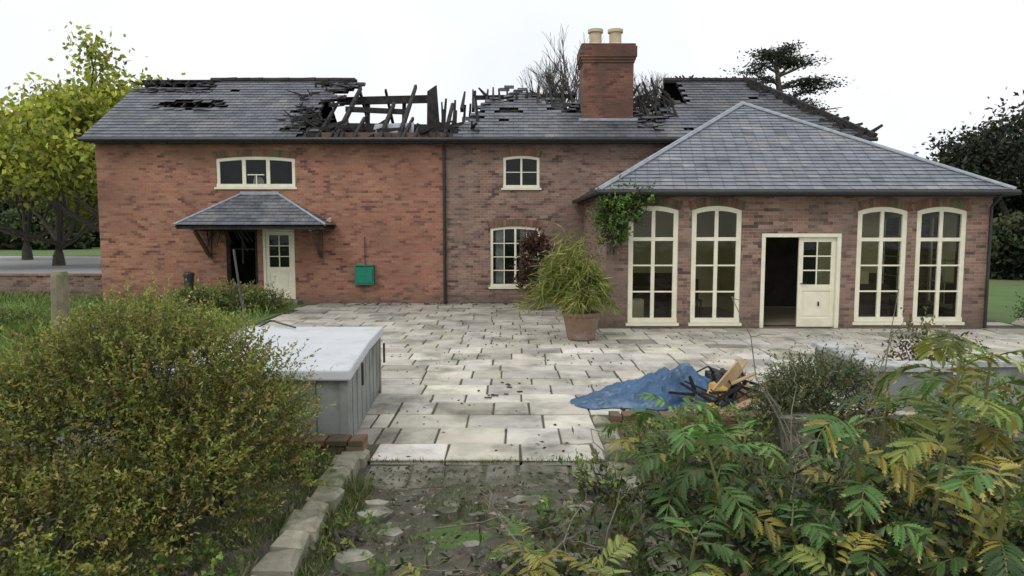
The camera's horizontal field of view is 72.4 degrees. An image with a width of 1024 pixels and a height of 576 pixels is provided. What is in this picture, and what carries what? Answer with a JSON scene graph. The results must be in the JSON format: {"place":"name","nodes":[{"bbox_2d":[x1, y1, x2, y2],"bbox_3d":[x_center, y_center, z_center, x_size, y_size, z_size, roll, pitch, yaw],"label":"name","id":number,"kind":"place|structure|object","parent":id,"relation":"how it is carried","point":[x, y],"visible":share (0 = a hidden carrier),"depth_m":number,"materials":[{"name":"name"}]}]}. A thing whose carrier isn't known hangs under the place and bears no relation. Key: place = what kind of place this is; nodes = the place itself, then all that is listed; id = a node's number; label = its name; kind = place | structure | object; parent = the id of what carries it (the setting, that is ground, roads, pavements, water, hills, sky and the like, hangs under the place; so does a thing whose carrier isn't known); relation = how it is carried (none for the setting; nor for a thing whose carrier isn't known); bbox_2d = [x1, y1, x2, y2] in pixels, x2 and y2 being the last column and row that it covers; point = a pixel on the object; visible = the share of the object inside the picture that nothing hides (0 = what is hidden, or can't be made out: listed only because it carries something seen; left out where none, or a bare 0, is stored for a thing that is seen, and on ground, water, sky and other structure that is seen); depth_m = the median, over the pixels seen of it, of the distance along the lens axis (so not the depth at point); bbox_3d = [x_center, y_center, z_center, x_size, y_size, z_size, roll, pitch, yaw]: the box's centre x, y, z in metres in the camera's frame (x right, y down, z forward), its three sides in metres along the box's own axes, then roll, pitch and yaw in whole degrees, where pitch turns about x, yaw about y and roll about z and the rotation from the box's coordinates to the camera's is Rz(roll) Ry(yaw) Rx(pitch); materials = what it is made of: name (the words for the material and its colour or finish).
{"place":"outdoors","nodes":[
{"label":"outdoors","id":0,"kind":"place"},
{"bbox_2d":[0,256,101,272],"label":"driveway","id":1,"kind":"structure","parent":0,"point":[43,264],"depth_m":44.01,"materials":[{"name":"grey asphalt"}]},
{"bbox_2d":[0,185,98,259],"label":"deciduous tree","id":2,"kind":"object","parent":1,"relation":"on","point":[27,253],"visible":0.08,"depth_m":51.00,"materials":[{"name":"green plant"}]},
{"bbox_2d":[0,73,119,265],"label":"deciduous tree","id":3,"kind":"object","parent":1,"relation":"on","point":[60,242],"visible":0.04,"depth_m":43.58,"materials":[{"name":"green plant"}]},
{"bbox_2d":[0,21,185,232],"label":"deciduous tree","id":4,"kind":"object","parent":1,"relation":"on","point":[28,164],"visible":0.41,"depth_m":36.57,"materials":[{"name":"green plant"}]},
{"bbox_2d":[0,297,306,413],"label":"lawn bed","id":5,"kind":"object","parent":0,"point":[262,318],"visible":0.06,"depth_m":18.13,"materials":[{"name":"green plant"}]},
{"bbox_2d":[50,271,70,359],"bbox_3d":[-6.811,0.613,10.591,0.262,1.730,0.256,0,5,0],"label":"wooden post","id":6,"kind":"object","parent":5,"relation":"on","point":[60,290],"visible":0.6,"depth_m":10.46,"materials":[{"name":"brown wood"}]},
{"bbox_2d":[183,272,194,305],"bbox_3d":[-9.300,0.047,20.178,0.300,1.020,0.292,0,5,0],"label":"bollard light","id":7,"kind":"object","parent":5,"relation":"on","point":[189,276],"visible":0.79,"depth_m":20.06,"materials":[{"name":"black metal"}]},
{"bbox_2d":[157,271,292,313],"bbox_3d":[-7.801,0.153,18.846,3.769,1.227,1.979,0,5,0],"label":"door side shrub","id":8,"kind":"object","parent":5,"relation":"on","point":[221,294],"visible":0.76,"depth_m":18.69,"materials":[{"name":"green plant"}]},
{"bbox_2d":[261,299,301,304],"bbox_3d":[-7.075,0.445,21.088,1.350,0.170,0.445,0,5,0],"label":"door step","id":9,"kind":"object","parent":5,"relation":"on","point":[297,301],"depth_m":20.93,"materials":[{"name":"stone"}]},
{"bbox_2d":[0,416,1023,575],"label":"garden soil","id":10,"kind":"structure","parent":0,"point":[429,522],"depth_m":5.53,"materials":[{"name":"brown soil"}]},
{"bbox_2d":[0,532,168,575],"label":"shrub","id":11,"kind":"object","parent":10,"relation":"on","point":[21,569],"visible":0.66,"depth_m":4.15,"materials":[{"name":"green plant"}]},
{"bbox_2d":[0,272,339,575],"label":"golden shrub","id":12,"kind":"object","parent":10,"relation":"on","point":[139,485],"visible":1,"depth_m":5.03,"materials":[{"name":"green plant"}]},
{"bbox_2d":[179,434,367,463],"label":"brick kerb","id":13,"kind":"structure","parent":10,"relation":"on","point":[348,442],"depth_m":6.93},
{"bbox_2d":[333,489,593,575],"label":"path stones","id":14,"kind":"object","parent":10,"relation":"on","point":[382,515],"visible":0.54,"depth_m":5.27,"materials":[{"name":"grey stone"}]},
{"bbox_2d":[360,463,612,489],"bbox_3d":[-0.215,1.811,6.571,2.351,0.129,0.664,0,5,0],"label":"garden step","id":15,"kind":"object","parent":10,"relation":"on","point":[525,470],"visible":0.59,"depth_m":6.58,"materials":[{"name":"stone"}]},
{"bbox_2d":[378,507,761,575],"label":"honey bush","id":16,"kind":"object","parent":10,"relation":"on","point":[539,558],"visible":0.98,"depth_m":4.53,"materials":[{"name":"green plant"}]},
{"bbox_2d":[159,328,1018,575],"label":"fallen leaves","id":17,"kind":"object","parent":10,"relation":"on","point":[379,492],"visible":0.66,"depth_m":5.84,"materials":[{"name":"brown plant"}]},
{"bbox_2d":[379,289,914,575],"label":"dead stems","id":18,"kind":"object","parent":10,"relation":"on","point":[620,490],"visible":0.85,"depth_m":5.04,"materials":[{"name":"brown plant"}]},
{"bbox_2d":[501,392,972,575],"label":"honey bush","id":19,"kind":"object","parent":10,"relation":"on","point":[719,505],"visible":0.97,"depth_m":4.78,"materials":[{"name":"green plant"}]},
{"bbox_2d":[520,329,1023,575],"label":"honey bush","id":20,"kind":"object","parent":10,"relation":"on","point":[1000,521],"visible":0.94,"depth_m":4.41,"materials":[{"name":"green plant"}]},
{"bbox_2d":[769,402,815,457],"bbox_3d":[2.903,1.458,7.284,0.443,0.410,0.749,2,5,18],"label":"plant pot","id":21,"kind":"object","parent":10,"relation":"on","point":[781,436],"visible":0.39,"depth_m":7.07,"materials":[{"name":"grey stone"}]},
{"bbox_2d":[726,335,902,453],"bbox_3d":[3.271,1.088,7.524,1.898,1.228,1.442,0,5,0],"label":"shrub","id":22,"kind":"object","parent":10,"relation":"on","point":[808,383],"visible":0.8,"depth_m":7.34,"materials":[{"name":"green plant"}]},
{"bbox_2d":[0,246,1023,575],"bbox_3d":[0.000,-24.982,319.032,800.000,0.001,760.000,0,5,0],"label":"ground","id":23,"kind":"structure","parent":0,"point":[1002,294],"depth_m":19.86,"materials":[{"name":"green plant"}]},
{"bbox_2d":[0,201,95,249],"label":"distant treeline","id":24,"kind":"object","parent":23,"relation":"on","point":[9,242],"visible":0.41,"depth_m":75.69,"materials":[{"name":"green plant"}]},
{"bbox_2d":[0,194,99,246],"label":"distant treeline","id":25,"kind":"object","parent":23,"relation":"on","point":[95,235],"visible":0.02,"depth_m":86.45,"materials":[{"name":"green plant"}]},
{"bbox_2d":[0,273,102,297],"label":"garden brick wall","id":26,"kind":"structure","parent":23,"relation":"on","point":[86,283],"depth_m":23.27,"materials":[{"name":"brown brick"}]},
{"bbox_2d":[251,449,369,575],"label":"stone edging","id":27,"kind":"object","parent":23,"relation":"on","point":[299,532],"visible":0.84,"depth_m":5.22,"materials":[{"name":"grey stone"}]},
{"bbox_2d":[95,84,852,303],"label":"walls","id":28,"kind":"structure","parent":23,"relation":"on","point":[385,201],"depth_m":21.07,"materials":[{"name":"red brick"}]},
{"bbox_2d":[226,229,258,284],"bbox_3d":[-8.175,-0.941,21.282,0.940,1.680,0.070,0,5,0],"label":"burnt window frame","id":29,"kind":"object","parent":28,"relation":"on","point":[229,248],"visible":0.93,"depth_m":21.24,"materials":[{"name":"black wood"}]},
{"bbox_2d":[173,191,325,225],"bbox_3d":[-7.451,-2.334,20.445,4.349,1.022,1.305,0,5,0],"label":"canopy lead","id":30,"kind":"object","parent":28,"relation":"attached to","point":[267,192],"visible":1,"depth_m":20.59,"materials":[{"name":"grey metal"}]},
{"bbox_2d":[176,227,334,253],"bbox_3d":[-7.450,-1.398,20.541,4.200,0.823,1.210,0,5,0],"label":"canopy frame","id":31,"kind":"object","parent":28,"relation":"attached to","point":[220,229],"visible":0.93,"depth_m":19.91,"materials":[{"name":"black wood"}]},
{"bbox_2d":[173,194,335,226],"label":"canopy slates","id":32,"kind":"object","parent":31,"relation":"on","point":[258,210],"visible":0.93,"depth_m":20.21,"materials":[{"name":"grey stone"}]},
{"bbox_2d":[191,229,322,258],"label":"canopy brackets","id":33,"kind":"object","parent":28,"relation":"attached to","point":[319,246],"visible":0.89,"depth_m":20.76,"materials":[{"name":"black wood"}]},
{"bbox_2d":[355,237,374,284],"bbox_3d":[-4.440,-0.813,21.073,0.560,1.420,0.250,0,5,0],"label":"green wall box","id":34,"kind":"object","parent":28,"relation":"attached to","point":[365,274],"visible":1,"depth_m":21.01,"materials":[{"name":"plastic"}]},
{"bbox_2d":[220,159,536,283],"bbox_3d":[-1.050,-2.234,24.358,22.100,4.850,5.880,0,5,0],"label":"burnt interior","id":35,"kind":"object","parent":28,"relation":"in","point":[280,172],"depth_m":23.53,"materials":[{"name":"paint"}]},
{"bbox_2d":[253,176,534,282],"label":"curtains","id":36,"kind":"object","parent":28,"relation":"attached to","point":[499,252],"visible":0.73,"depth_m":21.41,"materials":[{"name":"white fabric"}]},
{"bbox_2d":[374,123,413,131],"bbox_3d":[-4.300,-4.808,21.317,2.600,0.500,0.300,0,5,0],"label":"ash covered panel","id":37,"kind":"object","parent":28,"relation":"attached to","point":[390,125],"visible":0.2,"depth_m":21.41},
{"bbox_2d":[81,80,868,136],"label":"roof slates","id":38,"kind":"object","parent":28,"relation":"on","point":[243,109],"visible":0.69,"depth_m":21.88,"materials":[{"name":"grey stone"}]},
{"bbox_2d":[210,77,755,83],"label":"ridge tiles","id":39,"kind":"object","parent":38,"relation":"on","point":[665,80],"visible":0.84,"depth_m":23.89,"materials":[{"name":"grey tile"}]},
{"bbox_2d":[577,43,636,117],"bbox_3d":[2.945,-6.011,21.992,1.730,2.980,1.230,0,5,0],"label":"chimney stack","id":40,"kind":"object","parent":38,"relation":"on","point":[606,78],"visible":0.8,"depth_m":21.44,"materials":[{"name":"brick"}]},
{"bbox_2d":[588,28,622,42],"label":"chimney pots","id":41,"kind":"object","parent":40,"relation":"on","point":[595,35],"visible":0.62,"depth_m":21.64,"materials":[{"name":"ceramic"}]},
{"bbox_2d":[579,118,637,122],"bbox_3d":[2.950,-5.070,21.445,1.800,0.250,0.050,0,5,0],"label":"chimney flashing","id":42,"kind":"object","parent":38,"relation":"attached to","point":[608,119],"visible":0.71,"depth_m":21.41,"materials":[{"name":"grey metal"}]},
{"bbox_2d":[89,75,882,143],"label":"charred roof timbers","id":43,"kind":"object","parent":28,"relation":"on","point":[434,123],"visible":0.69,"depth_m":22.32,"materials":[{"name":"black wood"}]},
{"bbox_2d":[77,137,1021,327],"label":"gutters and downpipes","id":44,"kind":"object","parent":28,"relation":"attached to","point":[595,194],"visible":0.87,"depth_m":20.45,"materials":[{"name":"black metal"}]},
{"bbox_2d":[212,149,971,227],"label":"brick arches","id":45,"kind":"structure","parent":28,"relation":"attached to","point":[720,200],"depth_m":15.79,"materials":[{"name":"brown brick"}]},
{"bbox_2d":[0,301,1023,575],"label":"weeds","id":46,"kind":"object","parent":23,"relation":"on","point":[344,539],"visible":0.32,"depth_m":6.24,"materials":[{"name":"green plant"}]},
{"bbox_2d":[516,25,637,108],"bbox_3d":[2.914,-6.797,34.669,8.053,12.382,7.768,0,5,0],"label":"bare tree","id":47,"kind":"object","parent":23,"relation":"on","point":[564,82],"visible":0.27,"depth_m":33.87,"materials":[{"name":"grey plant"}]},
{"bbox_2d":[592,415,688,575],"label":"stone edging","id":48,"kind":"object","parent":23,"relation":"on","point":[601,423],"visible":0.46,"depth_m":6.30,"materials":[{"name":"grey stone"}]},
{"bbox_2d":[633,70,674,115],"bbox_3d":[6.848,-5.401,33.699,5.840,9.766,5.808,3,6,33],"label":"bare tree","id":49,"kind":"object","parent":23,"relation":"on","point":[642,92],"visible":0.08,"depth_m":32.07,"materials":[{"name":"grey plant"}]},
{"bbox_2d":[608,410,884,428],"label":"brick kerb","id":50,"kind":"structure","parent":23,"relation":"on","point":[615,416],"depth_m":8.19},
{"bbox_2d":[719,40,847,114],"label":"cedar tree","id":51,"kind":"object","parent":23,"relation":"on","point":[779,58],"visible":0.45,"depth_m":42.78,"materials":[{"name":"green plant"}]},
{"bbox_2d":[814,348,1023,410],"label":"garden wall","id":52,"kind":"structure","parent":23,"relation":"on","point":[904,378],"depth_m":8.93,"materials":[{"name":"grey stone"}]},
{"bbox_2d":[810,342,1023,371],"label":"coping","id":53,"kind":"object","parent":52,"relation":"on","point":[890,365],"visible":0.48,"depth_m":8.97,"materials":[{"name":"grey stone"}]},
{"bbox_2d":[913,87,1023,225],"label":"evergreen tree","id":54,"kind":"object","parent":23,"relation":"on","point":[998,155],"visible":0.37,"depth_m":33.65,"materials":[{"name":"green plant"}]},
{"bbox_2d":[948,125,1023,222],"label":"evergreen tree","id":55,"kind":"object","parent":23,"relation":"on","point":[1018,203],"visible":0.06,"depth_m":36.92,"materials":[{"name":"green plant"}]},
{"bbox_2d":[989,209,1023,279],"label":"hedge","id":56,"kind":"object","parent":23,"relation":"on","point":[1007,254],"visible":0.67,"depth_m":32.05,"materials":[{"name":"green plant"}]},
{"bbox_2d":[1004,292,1023,323],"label":"side shrub","id":57,"kind":"object","parent":23,"relation":"on","point":[1019,315],"visible":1,"depth_m":16.38,"materials":[{"name":"green plant"}]},
{"bbox_2d":[0,0,1023,160],"label":"sky","id":58,"kind":"structure","parent":0,"point":[916,69],"materials":[{"name":"white"}]},
{"bbox_2d":[133,303,1023,464],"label":"paved patio","id":59,"kind":"structure","parent":0,"point":[426,337],"depth_m":11.89,"materials":[{"name":"stone"}]},
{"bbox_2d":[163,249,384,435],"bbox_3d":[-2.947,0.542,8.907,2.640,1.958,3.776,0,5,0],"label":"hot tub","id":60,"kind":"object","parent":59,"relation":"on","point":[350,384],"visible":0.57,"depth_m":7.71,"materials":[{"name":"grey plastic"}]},
{"bbox_2d":[339,302,522,397],"bbox_3d":[-0.198,0.854,16.338,5.635,0.047,12.879,-2,5,-22],"label":"charred debris","id":61,"kind":"object","parent":59,"relation":"on","point":[508,384],"visible":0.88,"depth_m":20.68,"materials":[{"name":"black wood"}]},
{"bbox_2d":[508,224,563,309],"bbox_3d":[0.559,-0.585,19.585,1.379,2.379,1.441,5,7,45],"label":"red leaved shrub","id":62,"kind":"object","parent":59,"relation":"on","point":[533,240],"visible":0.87,"depth_m":19.47,"materials":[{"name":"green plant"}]},
{"bbox_2d":[509,222,621,340],"bbox_3d":[1.175,-0.161,14.367,2.364,2.427,1.944,2,5,18],"label":"potted bamboo","id":63,"kind":"object","parent":59,"relation":"on","point":[577,287],"visible":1,"depth_m":14.04,"materials":[{"name":"plant"}]},
{"bbox_2d":[570,362,742,410],"bbox_3d":[1.860,1.236,9.419,2.198,0.460,1.642,0,5,0],"label":"blue tarpaulin","id":64,"kind":"object","parent":59,"relation":"on","point":[661,382],"visible":0.78,"depth_m":9.08,"materials":[{"name":"blue plastic"}]},
{"bbox_2d":[620,359,776,412],"bbox_3d":[2.511,1.218,9.100,2.316,0.567,1.594,0,5,0],"label":"rubbish pile","id":65,"kind":"object","parent":59,"relation":"on","point":[724,384],"visible":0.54,"depth_m":8.93,"materials":[{"name":"brown wood"}]},
{"bbox_2d":[583,197,992,327],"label":"orangery walls","id":66,"kind":"structure","parent":59,"relation":"on","point":[760,215],"depth_m":15.91,"materials":[{"name":"brown brick"}]},
{"bbox_2d":[214,156,966,327],"bbox_3d":[0.973,-1.526,18.527,19.785,4.436,5.480,0,5,0],"label":"window and door frames","id":67,"kind":"structure","parent":66,"relation":"attached to","point":[811,313],"depth_m":15.99,"materials":[{"name":"beige wood"}]},
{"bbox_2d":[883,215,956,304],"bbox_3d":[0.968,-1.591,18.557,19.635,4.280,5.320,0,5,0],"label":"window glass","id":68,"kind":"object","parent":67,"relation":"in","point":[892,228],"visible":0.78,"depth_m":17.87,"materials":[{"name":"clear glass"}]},
{"bbox_2d":[585,174,661,254],"bbox_3d":[2.479,-1.621,15.587,1.590,1.778,1.302,2,5,23],"label":"climbing plant","id":69,"kind":"object","parent":66,"relation":"attached to","point":[620,206],"visible":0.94,"depth_m":15.44,"materials":[{"name":"green plant"}]},
{"bbox_2d":[632,206,923,324],"bbox_3d":[6.500,-0.818,18.673,8.120,3.000,4.950,0,5,0],"label":"orangery interior","id":70,"kind":"object","parent":66,"relation":"in","point":[781,270],"visible":0.3,"depth_m":19.96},
{"bbox_2d":[582,105,1012,195],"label":"orangery roof slates","id":71,"kind":"object","parent":66,"relation":"on","point":[743,147],"visible":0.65,"depth_m":16.47,"materials":[{"name":"grey stone"}]},
{"bbox_2d":[595,101,1016,189],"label":"lead hips","id":72,"kind":"object","parent":71,"relation":"on","point":[667,148],"visible":0.99,"depth_m":17.20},
{"bbox_2d":[605,326,987,328],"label":"plinth","id":73,"kind":"structure","parent":59,"relation":"on","point":[757,327],"depth_m":16.01,"materials":[{"name":"grey stone"}]},
{"bbox_2d":[875,305,992,375],"bbox_3d":[5.784,0.856,9.912,1.798,1.268,1.327,-2,5,-26],"label":"straggly plant","id":74,"kind":"object","parent":59,"relation":"on","point":[916,336],"visible":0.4,"depth_m":9.75,"materials":[{"name":"green plant"}]},
{"bbox_2d":[1011,318,1023,325],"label":"gravel path","id":75,"kind":"structure","parent":0,"point":[1020,322],"depth_m":17.32,"materials":[{"name":"beige gravel"}]}
]}

